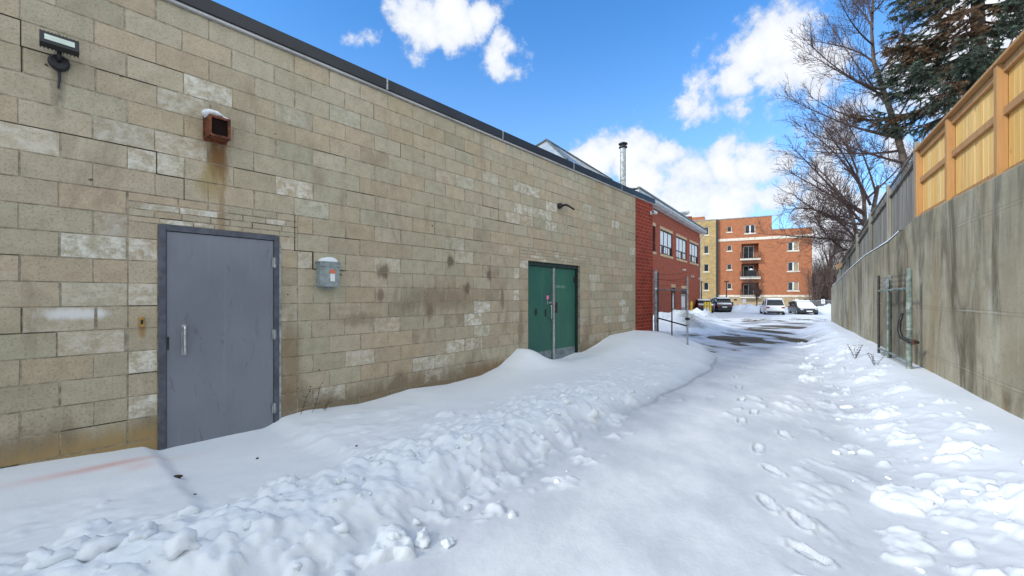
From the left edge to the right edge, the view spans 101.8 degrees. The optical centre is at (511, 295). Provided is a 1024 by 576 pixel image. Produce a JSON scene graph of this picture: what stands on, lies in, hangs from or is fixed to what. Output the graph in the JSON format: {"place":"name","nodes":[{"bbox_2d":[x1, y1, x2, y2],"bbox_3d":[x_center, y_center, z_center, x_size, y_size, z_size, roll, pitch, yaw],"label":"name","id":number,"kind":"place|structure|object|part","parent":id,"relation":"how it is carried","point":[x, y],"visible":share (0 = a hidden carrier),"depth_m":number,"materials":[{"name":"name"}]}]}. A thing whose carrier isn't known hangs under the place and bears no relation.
{"place":"outdoors","nodes":[
{"label":"outdoors","id":0,"kind":"place"},
{"bbox_2d":[0,303,1023,575],"bbox_3d":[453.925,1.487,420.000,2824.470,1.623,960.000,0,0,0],"label":"snow ground","id":1,"kind":"structure","parent":0,"point":[720,459],"depth_m":3.18,"materials":[{"name":"white snow"}]},
{"bbox_2d":[0,0,654,468],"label":"block building","id":2,"kind":"structure","parent":1,"relation":"on","point":[460,246],"depth_m":4.34,"materials":[{"name":"concrete"}]},
{"bbox_2d":[39,29,79,87],"bbox_3d":[-3.559,-1.846,3.271,0.187,0.376,0.210,0,0,41],"label":"flood light","id":3,"kind":"object","parent":2,"relation":"attached to","point":[58,61],"visible":1,"depth_m":3.26,"materials":[{"name":"black plastic"}]},
{"bbox_2d":[139,317,144,326],"bbox_3d":[-3.294,0.234,3.700,0.027,0.090,0.036,0,0,41],"label":"key box","id":4,"kind":"object","parent":2,"relation":"attached to","point":[141,321],"visible":1,"depth_m":3.69,"materials":[{"name":"gold metal"}]},
{"bbox_2d":[202,109,230,145],"bbox_3d":[-2.891,-1.656,4.063,0.182,0.282,0.224,0,0,41],"label":"vent","id":5,"kind":"object","parent":2,"relation":"attached to","point":[216,126],"visible":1,"depth_m":4.03,"materials":[{"name":"metal"}]},
{"bbox_2d":[166,231,275,448],"bbox_3d":[-2.879,0.422,4.185,0.107,2.035,0.930,0,0,41],"label":"door","id":6,"kind":"structure","parent":2,"relation":"in","point":[220,333],"depth_m":4.14,"materials":[{"name":"grey paint"}]},
{"bbox_2d":[315,257,341,288],"bbox_3d":[-2.161,-0.267,4.941,0.125,0.374,0.294,0,0,41],"label":"electrical box","id":7,"kind":"object","parent":2,"relation":"attached to","point":[328,274],"visible":1,"depth_m":4.87,"materials":[{"name":"grey metal"}]},
{"bbox_2d":[528,265,551,358],"bbox_3d":[0.549,0.431,8.311,0.121,2.038,0.871,0,0,41],"label":"door","id":8,"kind":"structure","parent":2,"relation":"in","point":[539,278],"depth_m":8.34,"materials":[{"name":"green paint"}]},
{"bbox_2d":[555,268,575,358],"bbox_3d":[1.139,0.431,9.038,0.067,2.038,0.871,0,0,41],"label":"door","id":9,"kind":"structure","parent":2,"relation":"in","point":[565,279],"depth_m":9.02,"materials":[{"name":"green paint"}]},
{"bbox_2d":[557,203,574,209],"bbox_3d":[1.137,-1.865,8.682,0.408,0.127,0.138,0,0,-16],"label":"vent pipe","id":10,"kind":"object","parent":2,"relation":"attached to","point":[560,205],"visible":1,"depth_m":8.62,"materials":[{"name":"black metal"}]},
{"bbox_2d":[535,139,654,210],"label":"rooftop skylight","id":11,"kind":"structure","parent":2,"relation":"on","point":[549,146],"depth_m":11.94},
{"bbox_2d":[619,142,627,185],"bbox_3d":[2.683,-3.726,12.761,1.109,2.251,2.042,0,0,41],"label":"flue pipe","id":12,"kind":"object","parent":2,"relation":"on","point":[622,146],"visible":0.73,"depth_m":13.12,"materials":[{"name":"metal"}]},
{"bbox_2d":[21,346,1023,573],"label":"snow clods","id":13,"kind":"object","parent":1,"relation":"on","point":[178,543],"visible":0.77,"depth_m":2.18,"materials":[{"name":"white snow"}]},
{"bbox_2d":[631,186,706,314],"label":"red brick building","id":14,"kind":"structure","parent":1,"relation":"on","point":[676,243],"depth_m":40.38,"materials":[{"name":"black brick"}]},
{"bbox_2d":[653,226,654,251],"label":"window","id":15,"kind":"structure","parent":14,"relation":"in","point":[653,226],"depth_m":35.10,"materials":[{"name":"black glass"}]},
{"bbox_2d":[660,229,671,255],"bbox_3d":[13.992,-4.756,37.939,0.080,2.148,3.958,0,0,36],"label":"window","id":16,"kind":"structure","parent":14,"relation":"in","point":[665,237],"depth_m":37.96,"materials":[{"name":"black glass"}]},
{"bbox_2d":[676,236,685,259],"bbox_3d":[17.166,-4.756,42.383,0.080,2.148,4.162,0,0,36],"label":"window","id":17,"kind":"structure","parent":14,"relation":"in","point":[680,243],"depth_m":42.37,"materials":[{"name":"black glass"}]},
{"bbox_2d":[681,294,684,309],"bbox_3d":[17.734,0.914,43.205,0.065,2.172,2.064,0,0,36],"label":"door","id":18,"kind":"structure","parent":14,"relation":"in","point":[682,295],"depth_m":43.33,"materials":[{"name":"white metal"}]},
{"bbox_2d":[678,210,691,219],"bbox_3d":[18.071,-8.263,44.000,1.600,1.481,1.477,0,0,0],"label":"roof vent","id":19,"kind":"object","parent":14,"relation":"on","point":[685,212],"visible":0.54,"depth_m":43.46,"materials":[{"name":"metal"}]},
{"bbox_2d":[690,243,696,263],"bbox_3d":[20.425,-4.756,46.941,0.080,2.148,4.150,0,0,36],"label":"window","id":20,"kind":"structure","parent":14,"relation":"in","point":[693,248],"depth_m":47.12,"materials":[{"name":"black glass"}]},
{"bbox_2d":[654,270,689,344],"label":"chain link gate","id":21,"kind":"structure","parent":1,"relation":"on","point":[656,302],"depth_m":11.83,"materials":[{"name":"metal"}]},
{"bbox_2d":[695,299,713,312],"bbox_3d":[22.051,1.155,48.203,2.120,1.531,4.625,0,0,15],"label":"parked car","id":22,"kind":"object","parent":1,"relation":"on","point":[700,304],"visible":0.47,"depth_m":46.63,"materials":[{"name":"black paint"}]},
{"bbox_2d":[711,297,731,311],"bbox_3d":[24.885,1.071,50.002,2.120,1.761,4.665,0,0,12],"label":"parked car","id":23,"kind":"object","parent":1,"relation":"on","point":[722,303],"visible":0.69,"depth_m":47.99,"materials":[{"name":"black paint"}]},
{"bbox_3d":[24.779,0.690,49.501,1.565,0.760,3.220,0,0,12],"label":"window glass","id":24,"kind":"part","parent":23,"relation":"part of","materials":[{"name":"grey glass"}]},
{"bbox_2d":[692,215,812,306],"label":"apartment building","id":25,"kind":"structure","parent":1,"relation":"on","point":[732,250],"depth_m":62.50,"materials":[{"name":"orange brick"}]},
{"bbox_2d":[703,246,709,254],"bbox_3d":[30.289,-7.086,64.839,0.961,1.363,0.240,0,0,27],"label":"window","id":26,"kind":"structure","parent":25,"relation":"in","point":[706,248],"depth_m":64.91,"materials":[{"name":"glass"}]},
{"bbox_2d":[703,264,709,272],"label":"window","id":27,"kind":"structure","parent":25,"relation":"in","point":[706,266],"depth_m":64.87,"materials":[{"name":"glass"}]},
{"bbox_2d":[703,282,709,290],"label":"window","id":28,"kind":"structure","parent":25,"relation":"in","point":[706,285],"depth_m":64.88,"materials":[{"name":"glass"}]},
{"bbox_2d":[704,227,709,235],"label":"window","id":29,"kind":"structure","parent":25,"relation":"in","point":[707,234],"depth_m":64.83,"materials":[{"name":"glass"}]},
{"bbox_2d":[726,227,732,232],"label":"window","id":30,"kind":"structure","parent":25,"relation":"in","point":[729,229],"depth_m":63.75,"materials":[{"name":"glass"}]},
{"bbox_2d":[726,245,732,251],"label":"window","id":31,"kind":"structure","parent":25,"relation":"in","point":[729,248],"depth_m":63.73,"materials":[{"name":"glass"}]},
{"bbox_2d":[726,264,732,270],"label":"window","id":32,"kind":"structure","parent":25,"relation":"in","point":[729,266],"depth_m":63.75,"materials":[{"name":"glass"}]},
{"bbox_2d":[727,283,732,289],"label":"window","id":33,"kind":"structure","parent":25,"relation":"in","point":[729,285],"depth_m":63.74,"materials":[{"name":"glass"}]},
{"bbox_2d":[743,246,753,257],"bbox_3d":[36.256,-6.601,63.770,1.400,1.956,0.080,0,0,27],"label":"balcony door","id":34,"kind":"structure","parent":25,"relation":"in","point":[747,250],"depth_m":63.75,"materials":[{"name":"white paint"}]},
{"bbox_2d":[743,266,753,275],"bbox_3d":[36.256,-3.696,63.770,1.400,1.811,0.080,0,0,27],"label":"balcony door","id":35,"kind":"structure","parent":25,"relation":"in","point":[745,268],"depth_m":63.86,"materials":[{"name":"white paint"}]},
{"bbox_2d":[743,284,753,294],"bbox_3d":[36.256,-0.838,63.770,1.400,1.763,0.080,0,0,27],"label":"balcony door","id":36,"kind":"structure","parent":25,"relation":"in","point":[745,289],"depth_m":63.81,"materials":[{"name":"white paint"}]},
{"bbox_2d":[744,225,755,234],"bbox_3d":[35.749,-9.911,62.480,1.616,1.409,0.240,0,0,27],"label":"window","id":37,"kind":"structure","parent":25,"relation":"in","point":[750,228],"depth_m":62.47,"materials":[{"name":"grey glass"}]},
{"bbox_2d":[746,269,756,275],"bbox_3d":[35.964,-3.406,62.521,1.355,1.332,0.764,0,0,27],"label":"barbecue","id":38,"kind":"object","parent":25,"relation":"on","point":[752,271],"visible":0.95,"depth_m":62.21,"materials":[{"name":"black metal"}]},
{"bbox_2d":[787,242,799,251],"bbox_3d":[40.585,-7.049,60.043,1.591,1.406,0.240,0,0,27],"label":"window","id":39,"kind":"structure","parent":25,"relation":"in","point":[795,249],"depth_m":60.05,"materials":[{"name":"glass"}]},
{"bbox_2d":[787,262,799,271],"bbox_3d":[40.585,-4.119,60.043,1.591,1.452,0.240,0,0,27],"label":"window","id":40,"kind":"structure","parent":25,"relation":"in","point":[792,266],"depth_m":60.05,"materials":[{"name":"glass"}]},
{"bbox_2d":[787,282,799,291],"bbox_3d":[40.585,-1.281,60.043,1.591,1.406,0.240,0,0,27],"label":"window","id":41,"kind":"structure","parent":25,"relation":"in","point":[792,286],"depth_m":60.05,"materials":[{"name":"white glass"}]},
{"bbox_2d":[744,278,764,305],"bbox_3d":[32.159,-0.582,55.035,2.545,4.971,3.059,0,0,-21],"label":"bare tree","id":42,"kind":"object","parent":1,"relation":"on","point":[757,293],"visible":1,"depth_m":54.83,"materials":[{"name":"brown plant"}]},
{"bbox_2d":[759,298,784,314],"bbox_3d":[27.484,1.120,44.002,2.120,1.761,4.665,0,0,24],"label":"parked car","id":43,"kind":"object","parent":1,"relation":"on","point":[773,305],"visible":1,"depth_m":42.18,"materials":[{"name":"white paint"}]},
{"bbox_3d":[27.276,0.740,43.534,1.565,0.760,3.220,0,0,24],"label":"window glass","id":44,"kind":"part","parent":43,"relation":"part of","materials":[{"name":"grey glass"}]},
{"bbox_2d":[788,300,817,314],"bbox_3d":[31.081,1.236,44.498,2.120,1.531,4.625,0,0,20],"label":"parked car","id":45,"kind":"object","parent":1,"relation":"on","point":[802,306],"visible":1,"depth_m":43.47,"materials":[{"name":"paint"}]},
{"bbox_2d":[796,259,836,306],"bbox_3d":[54.915,-1.803,69.646,15.411,7.837,43.310,0,0,44],"label":"thicket","id":46,"kind":"object","parent":1,"relation":"on","point":[821,286],"visible":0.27,"depth_m":57.24,"materials":[{"name":"brown plant"}]},
{"bbox_2d":[812,253,836,271],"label":"bare tree","id":47,"kind":"object","parent":1,"relation":"on","point":[819,262],"visible":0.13,"depth_m":74.29,"materials":[{"name":"brown plant"}]},
{"bbox_2d":[812,216,860,283],"bbox_3d":[46.253,-4.974,59.890,9.603,13.955,8.876,0,0,0],"label":"bare tree","id":48,"kind":"object","parent":1,"relation":"on","point":[823,256],"visible":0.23,"depth_m":59.79,"materials":[{"name":"brown plant"}]},
{"bbox_2d":[825,235,852,270],"bbox_3d":[37.419,-2.635,44.814,6.098,9.277,6.104,0,0,0],"label":"bare tree","id":49,"kind":"object","parent":1,"relation":"on","point":[838,252],"visible":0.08,"depth_m":45.78,"materials":[{"name":"brown plant"}]},
{"bbox_2d":[818,226,861,273],"bbox_3d":[44.770,-4.217,55.904,8.466,12.441,7.009,0,0,-10],"label":"bare tree","id":50,"kind":"object","parent":1,"relation":"on","point":[829,249],"visible":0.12,"depth_m":56.08,"materials":[{"name":"brown plant"}]},
{"bbox_2d":[847,344,861,357],"bbox_3d":[7.063,1.166,8.515,0.269,0.316,0.223,0,0,0],"label":"dry weed","id":51,"kind":"object","parent":1,"relation":"on","point":[854,350],"visible":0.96,"depth_m":8.54,"materials":[{"name":"brown plant"}]},
{"bbox_2d":[867,353,884,364],"bbox_3d":[6.509,1.167,7.502,0.176,0.237,0.308,0,0,0],"label":"dry weed","id":52,"kind":"object","parent":1,"relation":"on","point":[872,359],"visible":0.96,"depth_m":7.46,"materials":[{"name":"brown plant"}]},
{"bbox_2d":[877,268,912,368],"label":"chain link gate","id":53,"kind":"structure","parent":1,"relation":"on","point":[887,284],"depth_m":7.69,"materials":[{"name":"metal"}]},
{"bbox_2d":[897,313,919,344],"bbox_3d":[6.465,0.538,6.801,0.096,0.504,0.317,0,0,-8],"label":"cable sleeve","id":54,"kind":"object","parent":53,"relation":"hanging from","point":[911,341],"visible":1,"depth_m":6.88,"materials":[{"name":"black plastic"}]},
{"bbox_2d":[831,162,1023,419],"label":"retaining wall","id":55,"kind":"structure","parent":1,"relation":"on","point":[961,256],"depth_m":5.40,"materials":[{"name":"concrete"}]},
{"bbox_2d":[836,141,919,279],"bbox_3d":[11.266,-1.598,13.483,0.110,2.536,13.792,0,0,33],"label":"weathered fence","id":56,"kind":"object","parent":55,"relation":"on","point":[892,215],"visible":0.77,"depth_m":9.74,"materials":[{"name":"grey wood"}]},
{"bbox_2d":[913,30,1023,217],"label":"cedar fence","id":57,"kind":"object","parent":55,"relation":"on","point":[974,137],"visible":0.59,"depth_m":5.41,"materials":[{"name":"beige wood"}]},
{"bbox_2d":[212,0,1022,277],"label":"sky","id":58,"kind":"structure","parent":0,"point":[686,84],"materials":[{"name":"blue"}]},
{"bbox_2d":[689,318,825,352],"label":"asphalt lane","id":59,"kind":"structure","parent":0,"point":[734,340],"depth_m":16.78,"materials":[{"name":"grey asphalt"}]},
{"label":"yard snow","id":60,"kind":"structure","parent":0,"visible":0},
{"bbox_2d":[741,77,912,265],"bbox_3d":[12.142,-5.003,16.451,8.916,8.463,4.753,0,0,-28],"label":"bare tree","id":61,"kind":"object","parent":60,"relation":"on","point":[835,194],"visible":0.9,"depth_m":15.58,"materials":[{"name":"brown plant"}]},
{"bbox_2d":[765,0,945,177],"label":"bare tree","id":62,"kind":"object","parent":60,"relation":"on","point":[902,152],"visible":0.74,"depth_m":13.89,"materials":[{"name":"brown plant"}]},
{"bbox_2d":[846,0,1023,144],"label":"spruce tree","id":63,"kind":"object","parent":60,"relation":"on","point":[976,61],"visible":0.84,"depth_m":12.41,"materials":[{"name":"green plant"}]}
]}

